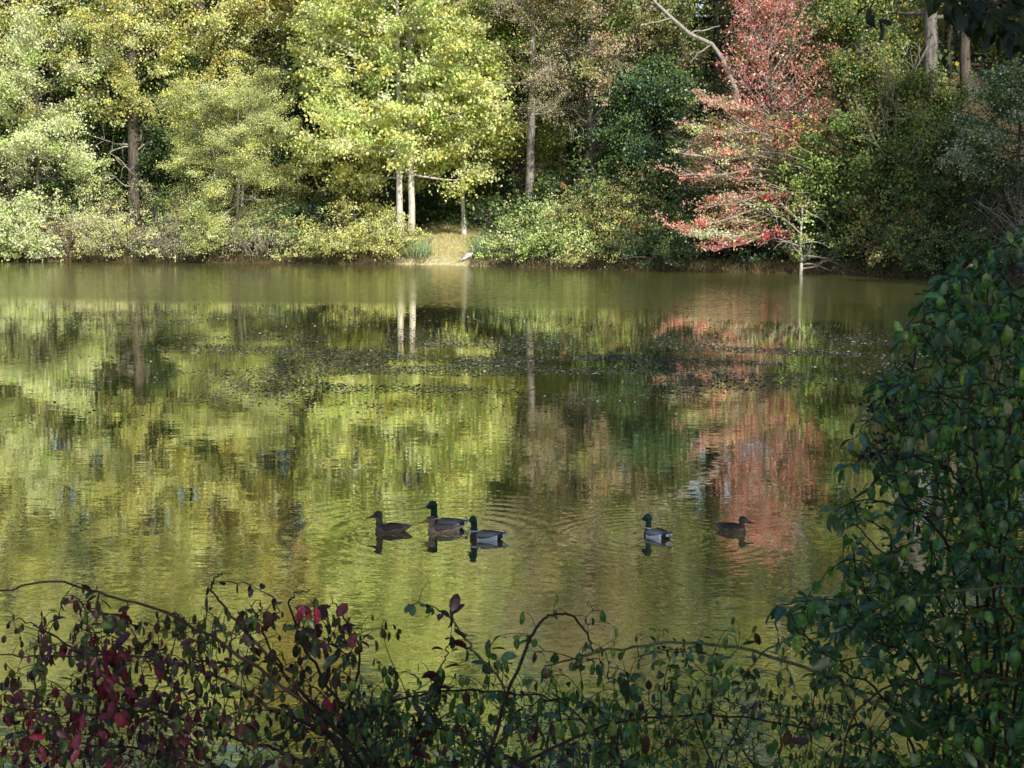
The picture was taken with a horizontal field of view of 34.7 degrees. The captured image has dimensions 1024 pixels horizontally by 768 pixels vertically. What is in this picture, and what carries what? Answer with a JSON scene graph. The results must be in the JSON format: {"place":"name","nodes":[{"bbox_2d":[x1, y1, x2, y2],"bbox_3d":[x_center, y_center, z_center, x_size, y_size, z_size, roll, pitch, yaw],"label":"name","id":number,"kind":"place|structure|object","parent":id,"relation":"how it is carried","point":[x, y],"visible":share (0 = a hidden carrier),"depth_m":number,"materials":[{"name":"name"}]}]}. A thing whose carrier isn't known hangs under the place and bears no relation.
{"place":"outdoors","nodes":[
{"label":"outdoors","id":0,"kind":"place"},
{"bbox_2d":[118,203,216,259],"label":"brush","id":1,"kind":"object","parent":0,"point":[162,242],"visible":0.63,"depth_m":105.76,"materials":[{"name":"green plant"}]},
{"bbox_2d":[213,199,330,258],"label":"brush","id":2,"kind":"object","parent":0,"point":[265,249],"visible":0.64,"depth_m":104.94,"materials":[{"name":"green plant"}]},
{"bbox_2d":[343,204,438,261],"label":"bush","id":3,"kind":"object","parent":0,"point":[389,244],"visible":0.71,"depth_m":103.71,"materials":[{"name":"green plant"}]},
{"bbox_2d":[1,0,911,31],"label":"sky","id":4,"kind":"structure","parent":0,"point":[701,5],"materials":[{"name":"white"}]},
{"bbox_2d":[0,262,1023,767],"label":"pond water","id":5,"kind":"structure","parent":0,"point":[278,502],"depth_m":25.26,"materials":[{"name":"green liquid"}]},
{"bbox_2d":[366,511,411,532],"bbox_3d":[-1.542,1.775,20.715,0.612,0.360,0.224,-1,7,-5],"label":"mallard","id":6,"kind":"object","parent":5,"relation":"on","point":[392,527],"visible":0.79,"depth_m":20.66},
{"bbox_2d":[419,516,463,533],"bbox_3d":[-0.883,1.805,20.687,0.588,0.301,0.216,-1,7,-6],"label":"mallard","id":7,"kind":"object","parent":5,"relation":"on","point":[443,528],"visible":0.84,"depth_m":20.63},
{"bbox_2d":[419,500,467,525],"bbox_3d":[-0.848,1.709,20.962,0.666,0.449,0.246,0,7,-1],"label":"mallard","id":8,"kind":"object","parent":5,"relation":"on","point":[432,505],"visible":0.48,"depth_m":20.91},
{"bbox_2d":[467,516,507,540],"bbox_3d":[-0.304,1.817,20.265,0.566,0.382,0.247,1,7,7],"label":"mallard","id":9,"kind":"object","parent":5,"relation":"on","point":[486,535],"visible":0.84,"depth_m":20.20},
{"bbox_2d":[0,300,1013,434],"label":"floating weed","id":10,"kind":"object","parent":5,"relation":"on","point":[492,363],"visible":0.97,"depth_m":42.28,"materials":[{"name":"green plant"}]},
{"bbox_2d":[636,514,672,538],"bbox_3d":[1.799,1.810,20.403,0.220,0.359,0.581,-6,9,-41],"label":"mallard","id":11,"kind":"object","parent":5,"relation":"on","point":[655,533],"visible":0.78,"depth_m":20.36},
{"bbox_2d":[715,516,753,532],"bbox_3d":[2.795,1.799,20.751,0.566,0.295,0.209,5,8,37],"label":"mallard","id":12,"kind":"object","parent":5,"relation":"on","point":[731,527],"visible":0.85,"depth_m":20.66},
{"bbox_2d":[0,4,1023,281],"bbox_3d":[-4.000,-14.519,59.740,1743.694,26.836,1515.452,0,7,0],"label":"ground","id":13,"kind":"structure","parent":0,"point":[916,272],"depth_m":123.93,"materials":[{"name":"brown soil"}]},
{"bbox_2d":[0,28,16,180],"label":"leafy tree","id":14,"kind":"object","parent":13,"relation":"on","point":[3,137],"visible":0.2,"depth_m":111.17,"materials":[{"name":"green plant"}]},
{"bbox_2d":[0,184,25,254],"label":"bush","id":15,"kind":"object","parent":13,"relation":"on","point":[2,247],"visible":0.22,"depth_m":107.38,"materials":[{"name":"green plant"}]},
{"bbox_2d":[0,0,93,200],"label":"tall tree","id":16,"kind":"object","parent":13,"relation":"on","point":[28,6],"visible":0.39,"depth_m":114.13,"materials":[{"name":"green plant"}]},
{"bbox_2d":[0,168,94,261],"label":"bush","id":17,"kind":"object","parent":13,"relation":"on","point":[16,239],"visible":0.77,"depth_m":106.24,"materials":[{"name":"green plant"}]},
{"bbox_2d":[0,0,105,181],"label":"tall tree","id":18,"kind":"object","parent":13,"relation":"on","point":[2,6],"visible":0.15,"depth_m":132.45,"materials":[{"name":"green plant"}]},
{"bbox_2d":[2,164,121,247],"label":"undergrowth","id":19,"kind":"object","parent":13,"relation":"on","point":[53,186],"visible":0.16,"depth_m":110.61,"materials":[{"name":"green plant"}]},
{"bbox_2d":[0,1,130,236],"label":"dogwood","id":20,"kind":"object","parent":13,"relation":"on","point":[29,137],"visible":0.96,"depth_m":107.95,"materials":[{"name":"green plant"}]},
{"bbox_2d":[21,199,126,257],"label":"brush","id":21,"kind":"object","parent":13,"relation":"on","point":[68,237],"visible":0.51,"depth_m":107.44,"materials":[{"name":"green plant"}]},
{"bbox_2d":[11,60,152,234],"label":"evergreen","id":22,"kind":"object","parent":13,"relation":"on","point":[107,147],"visible":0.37,"depth_m":112.85,"materials":[{"name":"green plant"}]},
{"bbox_2d":[43,173,194,259],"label":"bush","id":23,"kind":"object","parent":13,"relation":"on","point":[113,241],"visible":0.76,"depth_m":105.96,"materials":[{"name":"green plant"}]},
{"bbox_2d":[40,0,221,246],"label":"tall tree","id":24,"kind":"object","parent":13,"relation":"on","point":[127,81],"visible":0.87,"depth_m":110.01,"materials":[{"name":"green plant"}]},
{"bbox_2d":[93,38,222,227],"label":"evergreen","id":25,"kind":"object","parent":13,"relation":"on","point":[160,141],"visible":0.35,"depth_m":112.22,"materials":[{"name":"green plant"}]},
{"bbox_2d":[75,0,254,192],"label":"tall tree","id":26,"kind":"object","parent":13,"relation":"on","point":[157,17],"visible":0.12,"depth_m":128.52,"materials":[{"name":"green plant"}]},
{"bbox_2d":[107,146,256,261],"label":"undergrowth","id":27,"kind":"object","parent":13,"relation":"on","point":[163,193],"visible":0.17,"depth_m":108.79,"materials":[{"name":"green plant"}]},
{"bbox_2d":[117,0,281,189],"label":"tall tree","id":28,"kind":"object","parent":13,"relation":"on","point":[220,30],"visible":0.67,"depth_m":112.91,"materials":[{"name":"green plant"}]},
{"bbox_2d":[0,572,402,767],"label":"red leaved shrub","id":29,"kind":"object","parent":13,"relation":"on","point":[180,738],"visible":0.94,"depth_m":4.52,"materials":[{"name":"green plant"}]},
{"bbox_2d":[130,184,290,261],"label":"bush","id":30,"kind":"object","parent":13,"relation":"on","point":[244,235],"visible":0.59,"depth_m":105.31,"materials":[{"name":"green plant"}]},
{"bbox_2d":[137,0,283,179],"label":"tall tree","id":31,"kind":"object","parent":13,"relation":"on","point":[273,52],"visible":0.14,"depth_m":130.35,"materials":[{"name":"green plant"}]},
{"bbox_2d":[138,60,326,255],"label":"tree","id":32,"kind":"object","parent":13,"relation":"on","point":[228,102],"visible":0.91,"depth_m":105.28,"materials":[{"name":"green plant"}]},
{"bbox_2d":[206,0,331,227],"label":"tall tree","id":33,"kind":"object","parent":13,"relation":"on","point":[285,6],"visible":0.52,"depth_m":115.89,"materials":[{"name":"green plant"}]},
{"bbox_2d":[209,0,334,164],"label":"tall tree","id":34,"kind":"object","parent":13,"relation":"on","point":[297,4],"visible":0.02,"depth_m":130.98,"materials":[{"name":"green plant"}]},
{"bbox_2d":[209,147,389,252],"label":"undergrowth","id":35,"kind":"object","parent":13,"relation":"on","point":[296,209],"visible":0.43,"depth_m":107.21,"materials":[{"name":"green plant"}]},
{"bbox_2d":[239,44,382,230],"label":"evergreen","id":36,"kind":"object","parent":13,"relation":"on","point":[303,123],"visible":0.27,"depth_m":109.86,"materials":[{"name":"green plant"}]},
{"bbox_2d":[254,0,406,248],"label":"leafy tree","id":37,"kind":"object","parent":13,"relation":"on","point":[344,174],"visible":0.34,"depth_m":106.71,"materials":[{"name":"green plant"}]},
{"bbox_2d":[261,181,438,261],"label":"bush","id":38,"kind":"object","parent":13,"relation":"on","point":[338,242],"visible":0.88,"depth_m":103.68,"materials":[{"name":"green plant"}]},
{"bbox_2d":[290,0,441,195],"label":"tall tree","id":39,"kind":"object","parent":13,"relation":"on","point":[392,173],"visible":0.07,"depth_m":124.85,"materials":[{"name":"green plant"}]},
{"bbox_2d":[263,0,528,250],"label":"sweetgum","id":40,"kind":"object","parent":13,"relation":"on","point":[411,155],"visible":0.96,"depth_m":102.85,"materials":[{"name":"green plant"}]},
{"bbox_2d":[395,234,441,258],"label":"iris clump","id":41,"kind":"object","parent":13,"relation":"on","point":[421,251],"visible":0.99,"depth_m":103.00,"materials":[{"name":"green plant"}]},
{"bbox_2d":[392,593,467,767],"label":"bramble cane","id":42,"kind":"object","parent":13,"relation":"on","point":[436,686],"visible":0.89,"depth_m":4.50,"materials":[{"name":"green plant"}]},
{"bbox_2d":[369,167,498,225],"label":"undergrowth","id":43,"kind":"object","parent":13,"relation":"on","point":[422,211],"visible":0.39,"depth_m":116.58,"materials":[{"name":"green plant"}]},
{"bbox_2d":[378,218,505,264],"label":"grass","id":44,"kind":"structure","parent":13,"relation":"on","point":[445,233],"depth_m":106.75,"materials":[{"name":"yellow plant"}]},
{"bbox_2d":[0,249,908,275],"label":"waterside herbs","id":45,"kind":"object","parent":13,"relation":"on","point":[733,264],"visible":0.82,"depth_m":97.28,"materials":[{"name":"green plant"}]},
{"bbox_2d":[388,6,539,235],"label":"young tree","id":46,"kind":"object","parent":13,"relation":"on","point":[492,55],"visible":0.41,"depth_m":106.07,"materials":[{"name":"green plant"}]},
{"bbox_2d":[401,0,527,215],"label":"leafy tree","id":47,"kind":"object","parent":13,"relation":"on","point":[481,20],"visible":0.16,"depth_m":113.26,"materials":[{"name":"green plant"}]},
{"bbox_2d":[404,581,530,767],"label":"bramble cane","id":48,"kind":"object","parent":13,"relation":"on","point":[410,609],"visible":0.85,"depth_m":4.70,"materials":[{"name":"brown plant"}]},
{"bbox_2d":[461,247,473,259],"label":"heron","id":49,"kind":"object","parent":13,"relation":"on","point":[467,255],"visible":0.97,"depth_m":101.00},
{"bbox_2d":[461,232,499,257],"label":"iris clump","id":50,"kind":"object","parent":13,"relation":"on","point":[483,249],"visible":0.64,"depth_m":101.10,"materials":[{"name":"green plant"}]},
{"bbox_2d":[405,156,570,233],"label":"undergrowth","id":51,"kind":"object","parent":13,"relation":"on","point":[472,199],"visible":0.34,"depth_m":112.50,"materials":[{"name":"green plant"}]},
{"bbox_2d":[338,653,647,767],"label":"bramble cane","id":52,"kind":"object","parent":13,"relation":"on","point":[554,658],"visible":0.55,"depth_m":4.62,"materials":[{"name":"brown plant"}]},
{"bbox_2d":[0,0,1019,181],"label":"woodland","id":53,"kind":"object","parent":13,"relation":"on","point":[948,62],"visible":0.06,"depth_m":138.14,"materials":[{"name":"green plant"}]},
{"bbox_2d":[465,193,574,262],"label":"bush","id":54,"kind":"object","parent":13,"relation":"on","point":[503,247],"visible":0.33,"depth_m":100.69,"materials":[{"name":"green plant"}]},
{"bbox_2d":[460,0,584,196],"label":"tall tree","id":55,"kind":"object","parent":13,"relation":"on","point":[478,11],"visible":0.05,"depth_m":123.03,"materials":[{"name":"green plant"}]},
{"bbox_2d":[445,163,602,243],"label":"undergrowth","id":56,"kind":"object","parent":13,"relation":"on","point":[547,183],"visible":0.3,"depth_m":105.10,"materials":[{"name":"green plant"}]},
{"bbox_2d":[395,0,653,216],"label":"bare tree","id":57,"kind":"object","parent":13,"relation":"on","point":[546,109],"visible":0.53,"depth_m":104.73,"materials":[{"name":"plant"}]},
{"bbox_2d":[468,0,586,202],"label":"leafy tree","id":58,"kind":"object","parent":13,"relation":"on","point":[549,141],"visible":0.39,"depth_m":110.97,"materials":[{"name":"green plant"}]},
{"bbox_2d":[485,594,617,767],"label":"bramble cane","id":59,"kind":"object","parent":13,"relation":"on","point":[516,638],"visible":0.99,"depth_m":4.51,"materials":[{"name":"brown plant"}]},
{"bbox_2d":[513,0,634,210],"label":"dim tree","id":60,"kind":"object","parent":13,"relation":"on","point":[572,152],"visible":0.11,"depth_m":115.99,"materials":[{"name":"green plant"}]},
{"bbox_2d":[502,0,681,229],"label":"oak","id":61,"kind":"object","parent":13,"relation":"on","point":[587,22],"visible":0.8,"depth_m":102.90,"materials":[{"name":"green plant"}]},
{"bbox_2d":[257,625,939,767],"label":"briar","id":62,"kind":"object","parent":13,"relation":"on","point":[627,691],"visible":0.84,"depth_m":4.62,"materials":[{"name":"green plant"}]},
{"bbox_2d":[480,127,718,256],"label":"undergrowth","id":63,"kind":"object","parent":13,"relation":"on","point":[599,190],"visible":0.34,"depth_m":100.13,"materials":[{"name":"green plant"}]},
{"bbox_2d":[542,0,674,162],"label":"tall tree","id":64,"kind":"object","parent":13,"relation":"on","point":[587,152],"visible":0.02,"depth_m":130.25,"materials":[{"name":"green plant"}]},
{"bbox_2d":[523,159,716,268],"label":"bush","id":65,"kind":"object","parent":13,"relation":"on","point":[634,228],"visible":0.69,"depth_m":96.52,"materials":[{"name":"green plant"}]},
{"bbox_2d":[543,0,728,207],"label":"leafy tree","id":66,"kind":"object","parent":13,"relation":"on","point":[678,8],"visible":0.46,"depth_m":103.94,"materials":[{"name":"green plant"}]},
{"bbox_2d":[579,39,711,246],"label":"dark tree","id":67,"kind":"object","parent":13,"relation":"on","point":[656,95],"visible":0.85,"depth_m":100.27,"materials":[{"name":"green plant"}]},
{"bbox_2d":[586,196,726,271],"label":"bush","id":68,"kind":"object","parent":13,"relation":"on","point":[656,231],"visible":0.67,"depth_m":93.89,"materials":[{"name":"green plant"}]},
{"bbox_2d":[636,1,692,142],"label":"tall tree","id":69,"kind":"object","parent":13,"relation":"on","point":[681,51],"visible":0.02,"depth_m":130.77,"materials":[{"name":"green plant"}]},
{"bbox_2d":[640,0,746,206],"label":"dead tree","id":70,"kind":"object","parent":13,"relation":"on","point":[691,34],"visible":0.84,"depth_m":99.71,"materials":[{"name":"grey wood"}]},
{"bbox_2d":[509,683,897,767],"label":"bramble cane","id":71,"kind":"object","parent":13,"relation":"on","point":[847,757],"visible":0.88,"depth_m":4.40,"materials":[{"name":"brown plant"}]},
{"bbox_2d":[590,124,823,263],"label":"undergrowth","id":72,"kind":"object","parent":13,"relation":"on","point":[675,195],"visible":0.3,"depth_m":97.32,"materials":[{"name":"green plant"}]},
{"bbox_2d":[620,0,798,217],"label":"leafy tree","id":73,"kind":"object","parent":13,"relation":"on","point":[716,5],"visible":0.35,"depth_m":110.15,"materials":[{"name":"green plant"}]},
{"bbox_2d":[666,216,786,268],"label":"bush","id":74,"kind":"object","parent":13,"relation":"on","point":[755,253],"visible":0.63,"depth_m":93.33,"materials":[{"name":"green plant"}]},
{"bbox_2d":[648,0,848,262],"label":"red maple","id":75,"kind":"object","parent":13,"relation":"on","point":[742,234],"visible":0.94,"depth_m":90.21,"materials":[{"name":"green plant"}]},
{"bbox_2d":[665,117,872,262],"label":"undergrowth","id":76,"kind":"object","parent":13,"relation":"on","point":[705,191],"visible":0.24,"depth_m":94.23,"materials":[{"name":"green plant"}]},
{"bbox_2d":[541,616,999,767],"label":"bramble cane","id":77,"kind":"object","parent":13,"relation":"on","point":[699,647],"visible":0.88,"depth_m":4.43,"materials":[{"name":"brown plant"}]},
{"bbox_2d":[745,0,831,140],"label":"tall tree","id":78,"kind":"object","parent":13,"relation":"on","point":[815,4],"visible":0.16,"depth_m":127.04,"materials":[{"name":"green plant"}]},
{"bbox_2d":[723,0,869,211],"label":"thin crowned tree","id":79,"kind":"object","parent":13,"relation":"on","point":[800,113],"visible":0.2,"depth_m":101.98,"materials":[{"name":"green plant"}]},
{"bbox_2d":[759,186,851,273],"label":"snag","id":80,"kind":"object","parent":13,"relation":"on","point":[800,237],"visible":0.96,"depth_m":89.61,"materials":[{"name":"green plant"}]},
{"bbox_2d":[768,199,885,273],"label":"bush","id":81,"kind":"object","parent":13,"relation":"on","point":[861,255],"visible":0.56,"depth_m":90.38,"materials":[{"name":"green plant"}]},
{"bbox_2d":[740,0,939,260],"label":"leafy tree","id":82,"kind":"object","parent":13,"relation":"on","point":[842,14],"visible":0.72,"depth_m":89.86,"materials":[{"name":"green plant"}]},
{"bbox_2d":[853,32,866,126],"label":"tall tree","id":83,"kind":"object","parent":13,"relation":"on","point":[857,59],"visible":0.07,"depth_m":126.42,"materials":[{"name":"green plant"}]},
{"bbox_2d":[786,0,953,215],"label":"thin crowned tree","id":84,"kind":"object","parent":13,"relation":"on","point":[917,22],"visible":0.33,"depth_m":95.42,"materials":[{"name":"green plant"}]},
{"bbox_2d":[720,578,1023,712],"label":"bramble cane","id":85,"kind":"object","parent":13,"relation":"on","point":[882,655],"visible":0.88,"depth_m":4.27,"materials":[{"name":"brown plant"}]},
{"bbox_2d":[740,84,1014,256],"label":"undergrowth","id":86,"kind":"object","parent":13,"relation":"on","point":[942,191],"visible":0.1,"depth_m":90.19,"materials":[{"name":"green plant"}]},
{"bbox_2d":[792,183,978,268],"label":"bush","id":87,"kind":"object","parent":13,"relation":"on","point":[886,242],"visible":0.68,"depth_m":87.99,"materials":[{"name":"green plant"}]},
{"bbox_2d":[765,225,1023,767],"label":"leafy bush","id":88,"kind":"object","parent":13,"relation":"on","point":[901,402],"visible":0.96,"depth_m":4.43,"materials":[{"name":"green plant"}]},
{"bbox_2d":[824,24,976,261],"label":"twiggy tree","id":89,"kind":"object","parent":13,"relation":"on","point":[887,55],"visible":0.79,"depth_m":88.40,"materials":[{"name":"green plant"}]},
{"bbox_2d":[824,53,1006,250],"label":"leafy tree","id":90,"kind":"object","parent":13,"relation":"on","point":[908,90],"visible":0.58,"depth_m":89.31,"materials":[{"name":"green plant"}]},
{"bbox_2d":[828,109,1023,255],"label":"undergrowth","id":91,"kind":"object","parent":13,"relation":"on","point":[1000,189],"visible":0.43,"depth_m":88.32,"materials":[{"name":"green plant"}]},
{"bbox_2d":[835,644,1023,767],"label":"bramble cane","id":92,"kind":"object","parent":13,"relation":"on","point":[838,732],"visible":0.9,"depth_m":4.28,"materials":[{"name":"brown plant"}]},
{"bbox_2d":[857,0,1023,66],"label":"overhanging tree","id":93,"kind":"object","parent":13,"relation":"on","point":[968,16],"visible":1,"depth_m":4.37,"materials":[{"name":"green plant"}]},
{"bbox_2d":[862,194,1021,275],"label":"bush","id":94,"kind":"object","parent":13,"relation":"on","point":[963,246],"visible":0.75,"depth_m":86.13,"materials":[{"name":"green plant"}]},
{"bbox_2d":[875,0,1015,258],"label":"tree","id":95,"kind":"object","parent":13,"relation":"on","point":[930,30],"visible":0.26,"depth_m":89.98,"materials":[{"name":"grey plant"}]},
{"bbox_2d":[959,28,974,101],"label":"tall tree","id":96,"kind":"object","parent":13,"relation":"on","point":[964,62],"visible":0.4,"depth_m":130.35,"materials":[{"name":"brown plant"}]},
{"bbox_2d":[917,51,1023,267],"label":"silvery tree","id":97,"kind":"object","parent":13,"relation":"on","point":[1006,86],"visible":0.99,"depth_m":84.72,"materials":[{"name":"green plant"}]},
{"bbox_2d":[936,161,1023,274],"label":"brush","id":98,"kind":"object","parent":13,"relation":"on","point":[1015,218],"visible":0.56,"depth_m":82.02,"materials":[{"name":"brown plant"}]},
{"bbox_2d":[946,0,1022,127],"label":"leafy tree","id":99,"kind":"object","parent":13,"relation":"on","point":[1001,57],"visible":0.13,"depth_m":94.62,"materials":[{"name":"green plant"}]},
{"bbox_2d":[489,188,624,264],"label":"bush","id":100,"kind":"object","parent":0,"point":[551,245],"visible":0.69,"depth_m":97.97,"materials":[{"name":"green plant"}]}
]}

